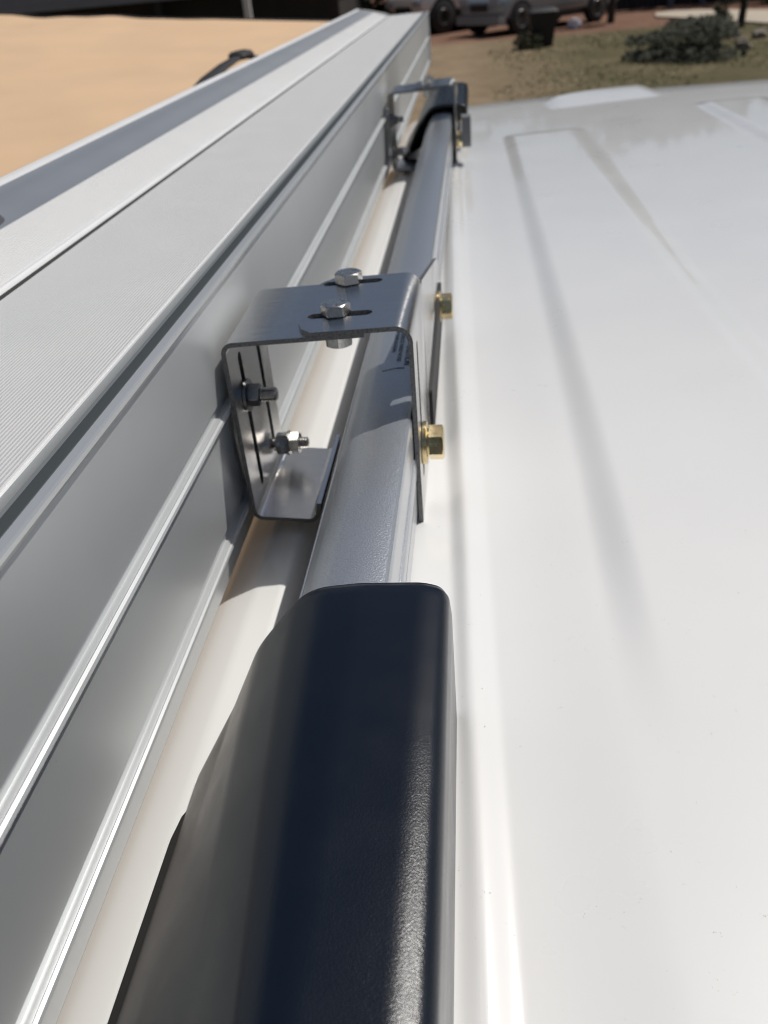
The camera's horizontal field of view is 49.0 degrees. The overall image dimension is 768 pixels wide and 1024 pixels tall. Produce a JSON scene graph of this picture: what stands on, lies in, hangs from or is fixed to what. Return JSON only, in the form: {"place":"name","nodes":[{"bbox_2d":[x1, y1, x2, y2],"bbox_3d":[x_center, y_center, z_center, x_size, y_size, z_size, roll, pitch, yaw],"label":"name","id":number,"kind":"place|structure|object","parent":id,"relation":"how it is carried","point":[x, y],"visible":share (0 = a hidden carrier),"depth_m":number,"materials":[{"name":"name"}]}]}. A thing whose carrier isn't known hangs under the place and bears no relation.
{"place":"outdoors","nodes":[
{"label":"outdoors","id":0,"kind":"place"},
{"bbox_2d":[370,0,767,126],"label":"ground","id":1,"kind":"structure","parent":0,"point":[460,54],"depth_m":17.54,"materials":[{"name":"brown soil"}]},
{"bbox_2d":[0,13,332,177],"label":"canvas cover","id":2,"kind":"object","parent":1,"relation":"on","point":[65,81],"visible":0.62,"depth_m":3.48,"materials":[{"name":"beige fabric"}]},
{"bbox_2d":[0,0,362,19],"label":"raised house","id":3,"kind":"structure","parent":1,"relation":"on","point":[304,9],"depth_m":24.04,"materials":[{"name":"grey"}]},
{"bbox_2d":[242,0,252,17],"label":"porch post","id":4,"kind":"object","parent":1,"relation":"on","point":[247,8],"depth_m":21.44,"materials":[{"name":"grey paint"}]},
{"bbox_2d":[56,79,767,1023],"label":"white vehicle","id":5,"kind":"object","parent":1,"relation":"on","point":[484,741],"visible":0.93,"depth_m":0.34,"materials":[{"name":"paint"}]},
{"bbox_2d":[221,258,452,521],"bbox_3d":[-0.013,-0.118,0.551,0.109,0.121,0.281,-1,33,7],"label":"steel bracket","id":6,"kind":"object","parent":5,"relation":"attached to","point":[288,475],"visible":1,"depth_m":0.46,"materials":[{"name":"silver metal"}]},
{"bbox_2d":[0,9,430,1023],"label":"vehicle awning","id":7,"kind":"object","parent":6,"relation":"attached to","point":[148,255],"visible":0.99,"depth_m":0.37,"materials":[{"name":"metal"}]},
{"bbox_2d":[193,49,258,86],"bbox_3d":[-0.262,-0.729,1.461,0.056,0.114,0.828,1,33,10],"label":"black strap","id":8,"kind":"object","parent":7,"relation":"attached to","point":[236,56],"visible":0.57,"depth_m":1.43,"materials":[{"name":"black"}]},
{"bbox_2d":[387,75,470,171],"bbox_3d":[0.077,-0.622,1.318,0.118,0.121,0.297,-1,33,7],"label":"steel bracket","id":9,"kind":"object","parent":5,"relation":"attached to","point":[428,85],"visible":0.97,"depth_m":1.22,"materials":[{"name":"silver metal"}]},
{"bbox_2d":[361,0,465,28],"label":"hedge","id":10,"kind":"object","parent":1,"relation":"on","point":[379,7],"visible":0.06,"depth_m":28.38,"materials":[{"name":"green plant"}]},
{"bbox_2d":[385,0,460,33],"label":"white pickup","id":11,"kind":"object","parent":1,"relation":"on","point":[443,14],"visible":0.39,"depth_m":26.09,"materials":[{"name":"white paint"}]},
{"bbox_2d":[512,31,543,49],"bbox_3d":[3.429,-11.262,20.120,0.766,0.417,0.715,-1,33,7],"label":"shrub","id":12,"kind":"object","parent":1,"relation":"on","point":[523,42],"visible":1,"depth_m":20.02,"materials":[{"name":"green plant"}]},
{"bbox_2d":[456,0,608,33],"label":"silver suv","id":13,"kind":"object","parent":1,"relation":"on","point":[478,16],"visible":0.84,"depth_m":24.04,"materials":[{"name":"grey paint"}]},
{"bbox_2d":[527,7,558,46],"bbox_3d":[3.830,-11.719,20.368,0.720,0.800,0.720,-1,33,7],"label":"rubbish bin","id":14,"kind":"object","parent":1,"relation":"on","point":[542,19],"visible":0.91,"depth_m":20.07,"materials":[{"name":"black plastic"}]},
{"bbox_2d":[567,18,581,28],"bbox_3d":[5.438,-13.883,23.964,0.370,0.308,0.384,-22,36,-23],"label":"plastic bag","id":15,"kind":"object","parent":1,"relation":"on","point":[574,23],"visible":0.99,"depth_m":23.87,"materials":[{"name":"white plastic"}]},
{"bbox_2d":[607,0,615,22],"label":"sapling","id":16,"kind":"object","parent":1,"relation":"on","point":[611,12],"visible":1,"depth_m":24.50,"materials":[{"name":"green plant"}]},
{"bbox_2d":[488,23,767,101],"bbox_3d":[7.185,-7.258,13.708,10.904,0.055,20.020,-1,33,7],"label":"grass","id":17,"kind":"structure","parent":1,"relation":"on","point":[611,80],"depth_m":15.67,"materials":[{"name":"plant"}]},
{"bbox_2d":[606,0,732,11],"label":"board fence","id":18,"kind":"object","parent":1,"relation":"on","point":[627,4],"visible":0.87,"depth_m":28.14,"materials":[{"name":"grey"}]},
{"bbox_2d":[620,13,747,63],"bbox_3d":[5.737,-9.044,16.103,2.270,0.758,2.681,-1,33,7],"label":"shrub","id":19,"kind":"object","parent":1,"relation":"on","point":[706,31],"visible":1,"depth_m":15.88,"materials":[{"name":"green plant"}]},
{"bbox_2d":[712,0,731,19],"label":"shrub","id":20,"kind":"object","parent":1,"relation":"on","point":[718,9],"visible":0.57,"depth_m":21.39,"materials":[{"name":"green plant"}]},
{"bbox_2d":[733,37,746,42],"bbox_3d":[7.409,-9.793,17.518,0.240,0.169,0.262,-30,40,-33],"label":"rock","id":21,"kind":"object","parent":1,"relation":"on","point":[744,39],"visible":0.56,"depth_m":17.43,"materials":[{"name":"grey stone"}]},
{"bbox_2d":[734,41,751,50],"bbox_3d":[7.101,-9.164,16.591,0.311,0.192,0.318,-23,37,-25],"label":"rock","id":22,"kind":"object","parent":1,"relation":"on","point":[746,45],"visible":0.76,"depth_m":16.51,"materials":[{"name":"grey stone"}]},
{"bbox_2d":[751,28,767,38],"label":"rock","id":23,"kind":"object","parent":1,"relation":"on","point":[759,33],"visible":0.91,"depth_m":18.07,"materials":[{"name":"beige stone"}]},
{"bbox_2d":[655,9,767,24],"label":"driveway","id":24,"kind":"structure","parent":0,"point":[757,16],"depth_m":23.92,"materials":[{"name":"concrete"}]},
{"bbox_2d":[731,0,748,27],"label":"tree trunk","id":25,"kind":"object","parent":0,"point":[742,11],"visible":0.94,"depth_m":20.30,"materials":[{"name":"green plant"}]}
]}

